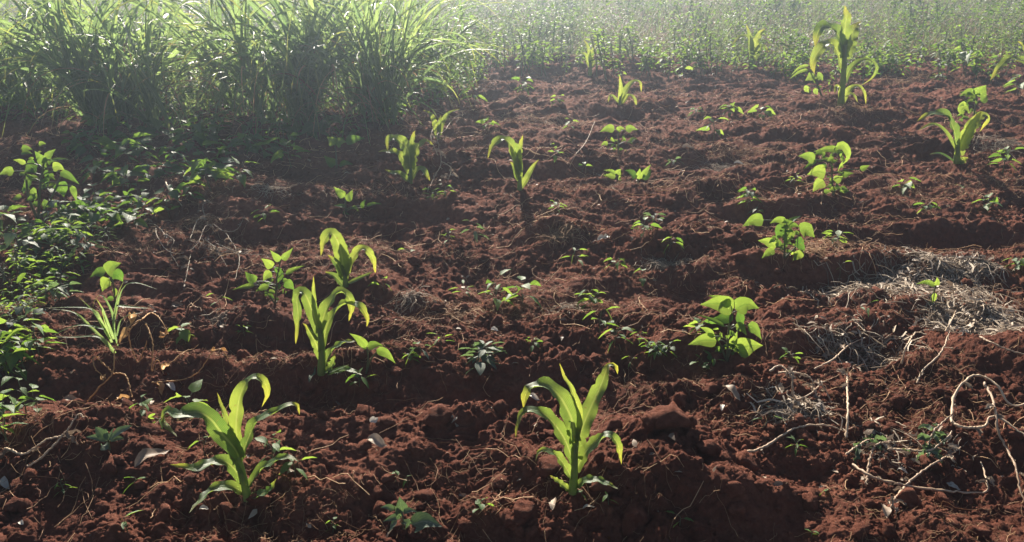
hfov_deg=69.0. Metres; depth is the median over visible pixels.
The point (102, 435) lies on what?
rosette sprout
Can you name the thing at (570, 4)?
verge bush
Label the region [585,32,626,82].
verge weed
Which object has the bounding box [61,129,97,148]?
shade weed
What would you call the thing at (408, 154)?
corn plant
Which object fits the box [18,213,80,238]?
leafy weed
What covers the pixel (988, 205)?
bean sprout
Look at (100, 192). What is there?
shade weed
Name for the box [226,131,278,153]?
shade weed
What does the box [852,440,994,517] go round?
dry vine
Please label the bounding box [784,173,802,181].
bean sprout
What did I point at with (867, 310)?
bean sprout
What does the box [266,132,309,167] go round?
bean sprout
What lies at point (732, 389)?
dead leaf
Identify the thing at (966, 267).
weed heap
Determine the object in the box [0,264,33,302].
leafy weed
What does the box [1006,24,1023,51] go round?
verge bush
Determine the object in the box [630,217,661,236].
bean sprout
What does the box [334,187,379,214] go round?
bean plant
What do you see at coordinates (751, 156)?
dry grass tuft
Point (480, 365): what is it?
silvery weed
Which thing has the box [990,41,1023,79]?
corn plant
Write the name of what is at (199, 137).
shade weed
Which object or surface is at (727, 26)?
wild grass
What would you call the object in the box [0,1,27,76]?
cane grass
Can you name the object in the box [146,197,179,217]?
bean sprout
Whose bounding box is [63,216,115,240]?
leafy weed
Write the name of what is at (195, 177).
bean sprout
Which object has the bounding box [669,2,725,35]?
verge bush
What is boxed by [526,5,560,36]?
verge bush
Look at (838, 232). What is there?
bean sprout
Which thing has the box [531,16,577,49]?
verge bush
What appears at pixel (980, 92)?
bean plant
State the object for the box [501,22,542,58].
verge bush
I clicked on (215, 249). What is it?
dry vine
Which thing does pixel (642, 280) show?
bean sprout
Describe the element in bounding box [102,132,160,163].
shade weed
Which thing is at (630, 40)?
verge bush
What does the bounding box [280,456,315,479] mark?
bean sprout
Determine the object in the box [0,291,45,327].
leafy weed
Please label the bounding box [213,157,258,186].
bean sprout
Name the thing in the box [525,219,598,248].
dry grass tuft
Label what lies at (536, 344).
bean sprout
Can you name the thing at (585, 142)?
dry stalk
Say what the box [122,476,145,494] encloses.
seedling
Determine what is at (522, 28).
verge bush
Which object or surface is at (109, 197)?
shade weed
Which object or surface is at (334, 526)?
bean sprout
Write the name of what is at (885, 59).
verge weed
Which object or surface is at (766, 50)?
verge bush
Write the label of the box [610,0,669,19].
verge bush
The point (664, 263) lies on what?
dry grass tuft
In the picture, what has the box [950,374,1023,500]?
dry vine
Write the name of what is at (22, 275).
leafy weed
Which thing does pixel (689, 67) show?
bean sprout
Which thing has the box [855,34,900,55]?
verge bush
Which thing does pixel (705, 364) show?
bushy weed
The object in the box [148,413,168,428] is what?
bean sprout
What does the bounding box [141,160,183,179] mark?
shade weed
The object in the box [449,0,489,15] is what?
verge bush
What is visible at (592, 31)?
verge bush
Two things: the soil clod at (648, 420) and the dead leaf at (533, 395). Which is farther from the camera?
the dead leaf at (533, 395)
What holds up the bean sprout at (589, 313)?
on the ground at (476, 432)
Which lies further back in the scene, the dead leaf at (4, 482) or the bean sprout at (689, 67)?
the bean sprout at (689, 67)
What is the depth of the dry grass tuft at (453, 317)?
3.14 m
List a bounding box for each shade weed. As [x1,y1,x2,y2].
[0,205,26,230]
[8,217,41,232]
[30,212,75,243]
[43,198,97,226]
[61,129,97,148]
[67,131,111,158]
[73,201,133,226]
[76,191,137,213]
[79,149,113,182]
[82,183,116,215]
[99,114,174,145]
[99,157,149,193]
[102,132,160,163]
[102,207,150,230]
[113,188,159,212]
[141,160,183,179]
[142,140,186,159]
[152,115,177,131]
[152,177,207,202]
[159,151,215,173]
[167,127,220,155]
[169,157,239,181]
[175,117,221,145]
[187,108,235,130]
[194,116,226,147]
[207,139,238,162]
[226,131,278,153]
[234,133,291,160]
[257,114,299,141]
[265,112,301,132]
[389,106,408,122]
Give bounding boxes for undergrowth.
[0,5,485,124]
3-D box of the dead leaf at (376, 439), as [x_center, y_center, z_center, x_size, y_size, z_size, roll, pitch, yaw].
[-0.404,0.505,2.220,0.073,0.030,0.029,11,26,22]
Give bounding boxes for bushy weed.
[575,289,605,309]
[637,338,680,359]
[690,327,725,368]
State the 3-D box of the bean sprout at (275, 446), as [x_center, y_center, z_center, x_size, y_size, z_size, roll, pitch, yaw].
[-0.662,0.505,2.085,0.121,0.110,0.121,-6,25,-12]
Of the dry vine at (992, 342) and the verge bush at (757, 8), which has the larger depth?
the verge bush at (757, 8)
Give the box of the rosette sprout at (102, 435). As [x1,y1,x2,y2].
[87,425,131,450]
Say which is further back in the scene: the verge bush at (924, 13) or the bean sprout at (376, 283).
the verge bush at (924, 13)
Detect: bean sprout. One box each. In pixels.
[53,479,76,497]
[121,510,140,531]
[129,393,152,415]
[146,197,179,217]
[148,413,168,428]
[165,379,209,421]
[182,157,233,191]
[189,436,209,457]
[206,293,229,306]
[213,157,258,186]
[235,322,253,335]
[255,430,295,466]
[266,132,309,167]
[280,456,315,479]
[325,517,339,531]
[346,368,372,387]
[368,276,391,290]
[402,351,420,365]
[408,341,431,358]
[426,333,452,345]
[449,280,470,296]
[458,88,487,106]
[460,220,488,242]
[477,117,498,128]
[478,269,513,310]
[501,276,541,307]
[511,76,533,94]
[525,337,542,351]
[547,143,563,162]
[549,200,566,211]
[551,94,564,105]
[560,247,586,265]
[563,118,577,130]
[578,162,591,171]
[583,306,619,332]
[598,320,634,350]
[604,257,626,269]
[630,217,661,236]
[635,268,645,285]
[643,212,665,220]
[661,237,683,251]
[666,156,683,164]
[666,510,693,527]
[679,66,692,83]
[683,317,715,334]
[688,107,703,115]
[696,116,727,140]
[719,102,742,117]
[737,187,761,206]
[747,104,775,117]
[747,207,763,213]
[751,406,782,426]
[780,347,802,362]
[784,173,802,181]
[787,436,804,455]
[823,230,852,243]
[861,300,875,316]
[892,177,919,193]
[913,202,940,213]
[952,49,985,76]
[972,193,1002,209]
[987,146,1023,173]
[1001,258,1023,271]
[1004,74,1023,95]
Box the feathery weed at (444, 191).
[423,183,453,198]
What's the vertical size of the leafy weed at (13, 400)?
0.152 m
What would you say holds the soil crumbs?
on the ground at (476, 432)
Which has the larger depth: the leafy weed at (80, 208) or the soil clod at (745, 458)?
the leafy weed at (80, 208)
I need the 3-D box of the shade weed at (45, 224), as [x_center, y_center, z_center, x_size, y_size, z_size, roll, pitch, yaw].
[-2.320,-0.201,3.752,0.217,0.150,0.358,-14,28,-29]
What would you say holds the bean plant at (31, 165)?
on the ground at (476, 432)
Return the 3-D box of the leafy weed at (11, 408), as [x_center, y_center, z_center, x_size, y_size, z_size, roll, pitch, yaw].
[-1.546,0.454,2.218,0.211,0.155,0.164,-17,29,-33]
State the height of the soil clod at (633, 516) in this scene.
0.078 m
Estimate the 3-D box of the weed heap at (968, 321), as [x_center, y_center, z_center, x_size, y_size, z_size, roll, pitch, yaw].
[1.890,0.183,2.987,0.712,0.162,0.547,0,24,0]
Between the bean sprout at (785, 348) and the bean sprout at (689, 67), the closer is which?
the bean sprout at (785, 348)
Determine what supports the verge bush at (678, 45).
on the ground at (476, 432)
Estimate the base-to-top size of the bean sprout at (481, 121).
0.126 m
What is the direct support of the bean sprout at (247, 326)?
on the ground at (476, 432)
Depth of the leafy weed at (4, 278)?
3.35 m
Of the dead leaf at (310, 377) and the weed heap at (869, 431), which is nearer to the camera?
the weed heap at (869, 431)
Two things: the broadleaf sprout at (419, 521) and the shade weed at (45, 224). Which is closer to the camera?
the broadleaf sprout at (419, 521)
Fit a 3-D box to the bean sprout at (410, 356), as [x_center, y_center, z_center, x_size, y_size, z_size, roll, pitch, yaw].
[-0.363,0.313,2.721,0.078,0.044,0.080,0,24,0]
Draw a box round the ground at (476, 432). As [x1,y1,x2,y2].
[0,0,1023,541]
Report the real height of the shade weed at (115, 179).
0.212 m
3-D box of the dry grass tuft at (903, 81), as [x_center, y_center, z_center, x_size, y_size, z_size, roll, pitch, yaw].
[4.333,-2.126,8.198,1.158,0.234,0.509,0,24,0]
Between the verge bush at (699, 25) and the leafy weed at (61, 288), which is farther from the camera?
the verge bush at (699, 25)
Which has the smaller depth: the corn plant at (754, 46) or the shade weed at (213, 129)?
the shade weed at (213, 129)
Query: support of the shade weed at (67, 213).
on the ground at (476, 432)
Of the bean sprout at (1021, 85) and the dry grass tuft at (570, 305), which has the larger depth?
the bean sprout at (1021, 85)
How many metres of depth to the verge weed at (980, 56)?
8.31 m
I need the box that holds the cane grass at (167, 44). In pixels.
[0,0,280,123]
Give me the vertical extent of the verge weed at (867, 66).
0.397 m
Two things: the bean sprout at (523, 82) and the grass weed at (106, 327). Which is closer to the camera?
the grass weed at (106, 327)
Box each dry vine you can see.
[139,199,269,285]
[747,367,849,452]
[769,365,831,403]
[814,332,926,369]
[845,413,953,463]
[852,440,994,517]
[912,309,955,382]
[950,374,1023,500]
[979,336,1023,354]
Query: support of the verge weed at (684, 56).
on the ground at (476, 432)
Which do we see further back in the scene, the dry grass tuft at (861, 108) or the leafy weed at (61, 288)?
the dry grass tuft at (861, 108)
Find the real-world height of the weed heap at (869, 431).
0.084 m
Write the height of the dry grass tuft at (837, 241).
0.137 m
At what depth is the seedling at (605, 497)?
1.99 m
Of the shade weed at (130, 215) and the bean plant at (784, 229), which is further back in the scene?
the shade weed at (130, 215)
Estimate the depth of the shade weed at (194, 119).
5.94 m
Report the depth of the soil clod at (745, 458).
2.17 m
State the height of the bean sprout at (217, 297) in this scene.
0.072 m
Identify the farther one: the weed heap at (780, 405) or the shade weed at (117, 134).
the shade weed at (117, 134)
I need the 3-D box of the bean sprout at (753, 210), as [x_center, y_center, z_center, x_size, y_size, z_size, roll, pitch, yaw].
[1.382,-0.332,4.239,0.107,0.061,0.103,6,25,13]
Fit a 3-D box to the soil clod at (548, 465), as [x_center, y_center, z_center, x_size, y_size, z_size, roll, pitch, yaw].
[0.105,0.553,2.108,0.081,0.045,0.063,-20,31,-38]
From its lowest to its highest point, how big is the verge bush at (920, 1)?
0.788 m
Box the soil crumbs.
[0,53,1023,541]
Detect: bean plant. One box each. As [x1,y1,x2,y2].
[0,141,78,219]
[90,261,123,303]
[233,248,302,303]
[324,135,364,167]
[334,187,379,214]
[349,333,395,373]
[424,78,451,105]
[600,124,636,154]
[604,169,620,181]
[625,165,650,183]
[688,295,762,361]
[742,213,814,259]
[791,64,834,95]
[799,141,868,195]
[917,278,939,303]
[957,85,987,127]
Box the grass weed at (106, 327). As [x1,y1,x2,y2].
[48,282,155,352]
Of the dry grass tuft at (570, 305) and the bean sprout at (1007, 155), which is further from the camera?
the bean sprout at (1007, 155)
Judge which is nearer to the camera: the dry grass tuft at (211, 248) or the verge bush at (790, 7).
the dry grass tuft at (211, 248)
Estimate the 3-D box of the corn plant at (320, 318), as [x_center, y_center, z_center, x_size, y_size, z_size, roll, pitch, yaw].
[-0.626,0.206,2.583,0.240,0.376,0.129,3,24,6]
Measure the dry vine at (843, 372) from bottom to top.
0.054 m
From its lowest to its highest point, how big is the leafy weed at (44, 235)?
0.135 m
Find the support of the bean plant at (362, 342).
on the ground at (476, 432)
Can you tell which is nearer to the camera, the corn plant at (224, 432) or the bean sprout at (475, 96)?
the corn plant at (224, 432)
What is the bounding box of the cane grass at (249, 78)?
[8,0,446,143]
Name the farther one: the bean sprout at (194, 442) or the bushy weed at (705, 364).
the bushy weed at (705, 364)
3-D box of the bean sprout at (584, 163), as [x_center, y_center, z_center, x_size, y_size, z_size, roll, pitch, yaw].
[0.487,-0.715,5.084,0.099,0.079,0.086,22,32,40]
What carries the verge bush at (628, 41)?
on the ground at (476, 432)
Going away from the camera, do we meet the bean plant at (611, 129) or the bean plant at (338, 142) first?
the bean plant at (338, 142)
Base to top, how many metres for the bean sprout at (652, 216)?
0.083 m
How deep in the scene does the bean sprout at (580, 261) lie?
3.62 m
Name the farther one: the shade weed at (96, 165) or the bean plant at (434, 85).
the bean plant at (434, 85)
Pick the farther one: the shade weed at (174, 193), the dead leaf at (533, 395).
the shade weed at (174, 193)
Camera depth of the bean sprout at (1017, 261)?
3.51 m
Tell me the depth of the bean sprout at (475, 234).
3.92 m
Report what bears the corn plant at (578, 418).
on the ground at (476, 432)
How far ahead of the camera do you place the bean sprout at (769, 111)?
6.45 m
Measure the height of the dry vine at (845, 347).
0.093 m
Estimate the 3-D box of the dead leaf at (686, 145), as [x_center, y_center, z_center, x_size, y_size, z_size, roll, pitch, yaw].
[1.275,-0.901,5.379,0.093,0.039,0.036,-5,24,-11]
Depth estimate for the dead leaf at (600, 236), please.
3.79 m
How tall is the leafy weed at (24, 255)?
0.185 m
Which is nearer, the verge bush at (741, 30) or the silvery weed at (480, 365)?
the silvery weed at (480, 365)
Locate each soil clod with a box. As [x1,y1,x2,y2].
[311,464,327,477]
[423,404,452,429]
[512,498,535,519]
[538,455,560,477]
[620,503,650,538]
[641,413,655,435]
[646,400,690,431]
[669,392,686,408]
[695,439,718,456]
[736,449,758,473]
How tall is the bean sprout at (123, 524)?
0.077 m
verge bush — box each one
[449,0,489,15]
[460,46,505,68]
[465,41,501,69]
[477,1,532,37]
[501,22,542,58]
[502,14,552,40]
[516,21,559,76]
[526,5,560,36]
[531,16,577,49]
[533,0,575,18]
[552,0,589,17]
[562,23,601,41]
[597,26,638,64]
[602,34,641,62]
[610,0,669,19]
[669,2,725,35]
[669,24,711,73]
[675,1,712,38]
[694,30,752,50]
[729,0,781,29]
[731,0,776,14]
[733,17,778,56]
[745,37,795,60]
[754,0,806,24]
[769,0,814,18]
[777,0,809,20]
[818,1,866,29]
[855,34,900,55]
[890,0,949,35]
[895,0,939,19]
[903,3,961,29]
[939,24,993,66]
[985,22,1023,54]
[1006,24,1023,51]
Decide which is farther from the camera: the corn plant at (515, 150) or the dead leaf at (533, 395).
the corn plant at (515, 150)
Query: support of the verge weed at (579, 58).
on the ground at (476, 432)
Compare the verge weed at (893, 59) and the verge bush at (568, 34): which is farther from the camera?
the verge bush at (568, 34)
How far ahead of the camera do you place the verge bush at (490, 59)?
8.97 m
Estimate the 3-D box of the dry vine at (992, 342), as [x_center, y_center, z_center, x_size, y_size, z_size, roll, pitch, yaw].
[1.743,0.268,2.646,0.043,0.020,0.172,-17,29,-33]
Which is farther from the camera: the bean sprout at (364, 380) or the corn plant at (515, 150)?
the corn plant at (515, 150)
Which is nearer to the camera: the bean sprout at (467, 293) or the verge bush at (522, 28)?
the bean sprout at (467, 293)
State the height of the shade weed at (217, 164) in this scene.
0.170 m
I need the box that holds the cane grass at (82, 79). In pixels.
[0,0,251,138]
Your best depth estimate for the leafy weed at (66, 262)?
3.46 m
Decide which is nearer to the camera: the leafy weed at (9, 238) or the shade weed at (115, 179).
the leafy weed at (9, 238)
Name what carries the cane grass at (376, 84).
on the ground at (476, 432)
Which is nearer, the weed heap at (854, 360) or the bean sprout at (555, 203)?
the weed heap at (854, 360)
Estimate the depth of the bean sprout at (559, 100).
6.81 m
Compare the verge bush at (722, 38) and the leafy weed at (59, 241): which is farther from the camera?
the verge bush at (722, 38)
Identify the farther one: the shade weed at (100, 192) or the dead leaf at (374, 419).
the shade weed at (100, 192)
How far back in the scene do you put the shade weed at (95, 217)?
3.94 m
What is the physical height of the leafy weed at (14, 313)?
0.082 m
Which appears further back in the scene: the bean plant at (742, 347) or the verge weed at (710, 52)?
the verge weed at (710, 52)
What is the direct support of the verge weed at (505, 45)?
on the ground at (476, 432)
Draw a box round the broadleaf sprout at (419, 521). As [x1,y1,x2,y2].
[380,497,441,532]
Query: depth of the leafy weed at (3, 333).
2.78 m
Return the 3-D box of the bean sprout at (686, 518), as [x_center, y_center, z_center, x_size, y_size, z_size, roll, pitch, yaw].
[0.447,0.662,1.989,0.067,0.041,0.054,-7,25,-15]
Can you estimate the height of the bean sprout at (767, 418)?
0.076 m
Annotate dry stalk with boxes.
[0,413,83,466]
[87,312,169,401]
[152,346,229,394]
[427,113,465,191]
[570,121,594,165]
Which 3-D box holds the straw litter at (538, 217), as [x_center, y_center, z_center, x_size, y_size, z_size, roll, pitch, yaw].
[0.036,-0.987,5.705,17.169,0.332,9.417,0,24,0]
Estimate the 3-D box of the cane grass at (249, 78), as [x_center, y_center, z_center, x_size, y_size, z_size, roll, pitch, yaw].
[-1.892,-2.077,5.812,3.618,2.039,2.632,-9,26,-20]
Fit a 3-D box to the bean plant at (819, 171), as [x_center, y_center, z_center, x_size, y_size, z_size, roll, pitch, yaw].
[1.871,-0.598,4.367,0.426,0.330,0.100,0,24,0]
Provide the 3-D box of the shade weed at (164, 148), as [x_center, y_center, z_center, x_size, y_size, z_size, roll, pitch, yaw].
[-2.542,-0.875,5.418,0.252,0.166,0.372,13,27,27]
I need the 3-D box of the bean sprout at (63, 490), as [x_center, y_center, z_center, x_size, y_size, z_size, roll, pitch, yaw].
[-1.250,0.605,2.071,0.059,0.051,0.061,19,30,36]
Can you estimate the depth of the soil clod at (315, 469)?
2.11 m
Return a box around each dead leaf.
[0,476,8,488]
[63,394,76,400]
[134,448,169,466]
[166,382,174,390]
[171,301,182,306]
[308,366,315,381]
[367,433,386,447]
[369,416,377,422]
[530,392,538,399]
[549,497,555,509]
[597,233,609,240]
[682,143,693,148]
[723,385,739,399]
[881,503,891,516]
[947,482,959,489]
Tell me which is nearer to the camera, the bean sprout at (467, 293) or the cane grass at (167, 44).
the bean sprout at (467, 293)
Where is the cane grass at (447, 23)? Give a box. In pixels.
[260,0,529,95]
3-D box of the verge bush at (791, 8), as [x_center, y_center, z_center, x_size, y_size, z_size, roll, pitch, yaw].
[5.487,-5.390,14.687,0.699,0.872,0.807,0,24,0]
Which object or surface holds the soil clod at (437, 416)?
on the ground at (476, 432)
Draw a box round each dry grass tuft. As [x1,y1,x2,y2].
[169,210,239,232]
[189,239,251,260]
[191,305,251,332]
[227,181,307,199]
[374,286,448,314]
[403,296,493,332]
[508,111,606,126]
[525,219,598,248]
[537,301,589,313]
[631,251,693,272]
[687,154,734,171]
[692,142,818,168]
[739,238,880,275]
[806,234,900,252]
[817,102,878,116]
[867,68,955,86]
[927,133,1023,158]
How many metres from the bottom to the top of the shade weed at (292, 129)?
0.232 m
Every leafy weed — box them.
[0,222,21,247]
[0,226,56,256]
[0,262,12,287]
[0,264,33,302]
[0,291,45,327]
[0,297,27,313]
[0,318,42,355]
[0,339,39,380]
[0,345,19,377]
[0,376,54,416]
[0,389,26,441]
[2,321,65,371]
[4,298,34,325]
[5,239,31,275]
[5,249,51,282]
[14,280,54,311]
[17,268,78,294]
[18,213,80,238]
[20,246,61,274]
[30,220,92,245]
[32,280,81,303]
[40,188,93,224]
[42,245,89,273]
[46,196,94,230]
[52,229,71,270]
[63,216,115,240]
[66,224,106,262]
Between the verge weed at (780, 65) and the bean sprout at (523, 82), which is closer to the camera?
the bean sprout at (523, 82)
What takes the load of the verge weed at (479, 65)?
on the ground at (476, 432)
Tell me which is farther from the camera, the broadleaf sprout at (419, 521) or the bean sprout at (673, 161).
the bean sprout at (673, 161)
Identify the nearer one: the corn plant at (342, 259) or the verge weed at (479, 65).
the corn plant at (342, 259)
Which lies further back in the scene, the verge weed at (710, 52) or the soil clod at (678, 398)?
the verge weed at (710, 52)
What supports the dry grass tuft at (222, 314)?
on the ground at (476, 432)
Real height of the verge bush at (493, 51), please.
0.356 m
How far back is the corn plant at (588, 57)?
8.37 m
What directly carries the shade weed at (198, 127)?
on the ground at (476, 432)
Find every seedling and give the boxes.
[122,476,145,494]
[167,323,193,343]
[250,204,278,222]
[473,497,493,512]
[602,491,616,504]
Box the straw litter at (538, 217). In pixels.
[0,53,1023,541]
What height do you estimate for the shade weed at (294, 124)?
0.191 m
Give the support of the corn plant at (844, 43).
on the ground at (476, 432)
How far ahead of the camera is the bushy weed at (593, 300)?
3.12 m
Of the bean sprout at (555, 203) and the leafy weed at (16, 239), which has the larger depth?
the bean sprout at (555, 203)
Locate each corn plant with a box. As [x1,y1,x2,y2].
[161,373,299,512]
[292,276,368,375]
[320,228,375,287]
[378,131,432,183]
[423,109,458,139]
[488,135,537,190]
[515,362,622,495]
[576,40,604,75]
[608,75,641,104]
[732,25,768,68]
[810,6,878,105]
[917,108,989,164]
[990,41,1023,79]
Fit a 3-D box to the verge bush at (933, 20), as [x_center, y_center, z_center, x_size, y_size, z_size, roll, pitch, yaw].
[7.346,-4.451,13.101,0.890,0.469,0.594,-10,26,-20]
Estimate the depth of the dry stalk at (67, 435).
2.17 m
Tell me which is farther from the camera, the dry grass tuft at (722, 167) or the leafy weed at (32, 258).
the dry grass tuft at (722, 167)
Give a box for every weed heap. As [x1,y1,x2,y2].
[742,381,855,438]
[787,246,1023,316]
[792,308,949,381]
[812,411,966,480]
[884,245,1015,288]
[886,289,1023,341]
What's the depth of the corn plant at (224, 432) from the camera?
1.91 m
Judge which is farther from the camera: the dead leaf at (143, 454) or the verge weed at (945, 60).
the verge weed at (945, 60)
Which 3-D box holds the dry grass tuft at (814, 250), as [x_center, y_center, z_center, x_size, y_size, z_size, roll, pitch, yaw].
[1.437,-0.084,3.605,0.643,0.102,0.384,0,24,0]
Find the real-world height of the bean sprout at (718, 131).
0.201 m
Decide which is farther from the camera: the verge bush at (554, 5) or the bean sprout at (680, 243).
the verge bush at (554, 5)
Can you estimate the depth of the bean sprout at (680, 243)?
3.59 m
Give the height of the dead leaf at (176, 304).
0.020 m
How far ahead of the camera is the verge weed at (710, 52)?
8.65 m
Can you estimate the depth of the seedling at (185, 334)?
2.95 m
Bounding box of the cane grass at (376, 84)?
[214,0,536,145]
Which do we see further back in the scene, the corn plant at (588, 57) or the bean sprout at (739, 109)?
the corn plant at (588, 57)
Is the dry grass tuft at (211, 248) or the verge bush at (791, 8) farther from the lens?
the verge bush at (791, 8)
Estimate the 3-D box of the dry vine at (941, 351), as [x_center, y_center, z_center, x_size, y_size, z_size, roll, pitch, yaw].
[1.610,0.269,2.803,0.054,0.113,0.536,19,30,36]
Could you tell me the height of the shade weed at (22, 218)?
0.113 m
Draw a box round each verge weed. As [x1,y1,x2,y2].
[468,51,489,79]
[490,29,539,76]
[525,36,566,67]
[537,46,584,75]
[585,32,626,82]
[636,44,678,80]
[655,38,706,74]
[688,28,720,75]
[712,46,756,74]
[755,45,803,81]
[781,48,819,82]
[828,50,883,84]
[866,47,911,75]
[877,40,927,75]
[910,42,958,79]
[953,36,1022,81]
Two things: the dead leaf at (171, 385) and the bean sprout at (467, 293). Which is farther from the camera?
the bean sprout at (467, 293)
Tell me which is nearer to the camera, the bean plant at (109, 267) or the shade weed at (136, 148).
the bean plant at (109, 267)
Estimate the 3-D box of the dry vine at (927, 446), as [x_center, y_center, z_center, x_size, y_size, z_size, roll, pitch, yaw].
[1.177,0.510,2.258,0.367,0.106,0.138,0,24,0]
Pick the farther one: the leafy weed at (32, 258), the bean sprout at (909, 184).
the bean sprout at (909, 184)
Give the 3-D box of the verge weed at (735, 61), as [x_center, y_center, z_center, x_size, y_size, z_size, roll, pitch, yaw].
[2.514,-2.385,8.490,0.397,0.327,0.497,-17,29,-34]
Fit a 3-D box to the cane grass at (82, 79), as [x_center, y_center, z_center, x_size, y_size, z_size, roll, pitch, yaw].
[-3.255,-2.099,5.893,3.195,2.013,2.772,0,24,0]
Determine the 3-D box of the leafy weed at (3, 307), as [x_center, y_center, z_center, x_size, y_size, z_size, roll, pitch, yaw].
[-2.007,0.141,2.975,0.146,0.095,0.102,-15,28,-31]
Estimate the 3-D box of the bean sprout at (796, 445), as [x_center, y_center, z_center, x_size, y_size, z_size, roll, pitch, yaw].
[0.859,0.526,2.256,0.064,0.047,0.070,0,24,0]
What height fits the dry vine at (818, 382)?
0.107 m
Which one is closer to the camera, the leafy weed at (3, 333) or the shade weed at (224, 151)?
the leafy weed at (3, 333)
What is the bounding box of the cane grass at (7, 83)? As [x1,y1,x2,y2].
[0,0,120,121]
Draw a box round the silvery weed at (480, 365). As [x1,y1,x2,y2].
[459,340,505,375]
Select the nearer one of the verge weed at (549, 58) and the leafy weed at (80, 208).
the leafy weed at (80, 208)
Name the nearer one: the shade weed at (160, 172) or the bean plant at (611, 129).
the shade weed at (160, 172)
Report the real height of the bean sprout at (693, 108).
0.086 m
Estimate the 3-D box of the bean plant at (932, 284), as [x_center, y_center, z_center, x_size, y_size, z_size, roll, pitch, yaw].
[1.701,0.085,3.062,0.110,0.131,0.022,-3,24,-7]
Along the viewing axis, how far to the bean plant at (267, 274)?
3.23 m
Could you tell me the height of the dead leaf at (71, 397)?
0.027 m
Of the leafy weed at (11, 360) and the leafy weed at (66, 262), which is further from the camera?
the leafy weed at (66, 262)
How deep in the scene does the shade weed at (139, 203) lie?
4.23 m
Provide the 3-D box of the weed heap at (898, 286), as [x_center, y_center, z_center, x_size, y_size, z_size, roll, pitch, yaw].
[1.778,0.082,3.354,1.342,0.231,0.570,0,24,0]
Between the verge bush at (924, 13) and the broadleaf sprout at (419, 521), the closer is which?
the broadleaf sprout at (419, 521)
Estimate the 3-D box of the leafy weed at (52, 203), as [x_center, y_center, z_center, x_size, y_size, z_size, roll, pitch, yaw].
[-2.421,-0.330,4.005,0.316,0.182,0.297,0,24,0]
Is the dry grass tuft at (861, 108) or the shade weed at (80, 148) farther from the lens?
the dry grass tuft at (861, 108)
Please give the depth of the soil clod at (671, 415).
2.19 m
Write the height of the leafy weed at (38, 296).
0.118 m
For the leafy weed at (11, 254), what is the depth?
3.43 m
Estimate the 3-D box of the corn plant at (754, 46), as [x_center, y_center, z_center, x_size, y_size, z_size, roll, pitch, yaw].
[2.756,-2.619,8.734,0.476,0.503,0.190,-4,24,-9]
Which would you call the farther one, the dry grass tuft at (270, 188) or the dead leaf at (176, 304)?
the dry grass tuft at (270, 188)
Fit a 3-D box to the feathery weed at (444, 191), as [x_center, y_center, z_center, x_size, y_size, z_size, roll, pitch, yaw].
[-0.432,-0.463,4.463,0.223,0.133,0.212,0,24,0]
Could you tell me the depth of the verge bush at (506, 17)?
11.81 m
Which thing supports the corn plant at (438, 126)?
on the ground at (476, 432)
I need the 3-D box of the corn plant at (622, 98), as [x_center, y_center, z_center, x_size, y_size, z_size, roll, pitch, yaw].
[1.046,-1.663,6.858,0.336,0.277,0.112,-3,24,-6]
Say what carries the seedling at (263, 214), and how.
on the ground at (476, 432)
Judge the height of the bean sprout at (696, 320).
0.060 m
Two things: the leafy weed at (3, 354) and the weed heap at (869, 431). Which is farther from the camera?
the leafy weed at (3, 354)
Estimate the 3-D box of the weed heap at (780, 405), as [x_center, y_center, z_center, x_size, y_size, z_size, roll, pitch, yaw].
[0.931,0.448,2.429,0.342,0.085,0.274,0,24,0]
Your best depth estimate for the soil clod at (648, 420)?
2.19 m
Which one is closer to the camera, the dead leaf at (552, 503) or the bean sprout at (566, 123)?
the dead leaf at (552, 503)
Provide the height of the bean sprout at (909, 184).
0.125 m
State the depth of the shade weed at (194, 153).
5.08 m
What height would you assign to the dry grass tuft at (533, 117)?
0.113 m
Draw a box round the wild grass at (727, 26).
[0,0,1023,66]
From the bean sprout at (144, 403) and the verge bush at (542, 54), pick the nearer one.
the bean sprout at (144, 403)
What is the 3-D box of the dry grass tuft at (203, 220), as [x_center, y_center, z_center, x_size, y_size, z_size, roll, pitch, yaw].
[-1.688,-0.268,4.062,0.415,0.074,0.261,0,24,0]
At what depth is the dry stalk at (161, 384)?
2.67 m
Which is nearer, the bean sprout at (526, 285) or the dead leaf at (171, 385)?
the dead leaf at (171, 385)
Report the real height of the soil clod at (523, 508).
0.047 m
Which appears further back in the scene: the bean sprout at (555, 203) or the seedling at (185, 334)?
the bean sprout at (555, 203)
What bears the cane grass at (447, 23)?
on the ground at (476, 432)
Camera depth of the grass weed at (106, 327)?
2.73 m
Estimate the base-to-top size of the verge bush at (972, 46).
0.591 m
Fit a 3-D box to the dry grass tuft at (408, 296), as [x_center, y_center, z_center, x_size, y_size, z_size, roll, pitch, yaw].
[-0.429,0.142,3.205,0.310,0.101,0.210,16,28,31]
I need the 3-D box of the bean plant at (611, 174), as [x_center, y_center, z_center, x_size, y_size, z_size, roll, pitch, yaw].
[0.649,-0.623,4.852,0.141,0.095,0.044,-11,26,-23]
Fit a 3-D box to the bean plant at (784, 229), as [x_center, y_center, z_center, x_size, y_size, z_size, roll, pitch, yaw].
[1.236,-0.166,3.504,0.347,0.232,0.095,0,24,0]

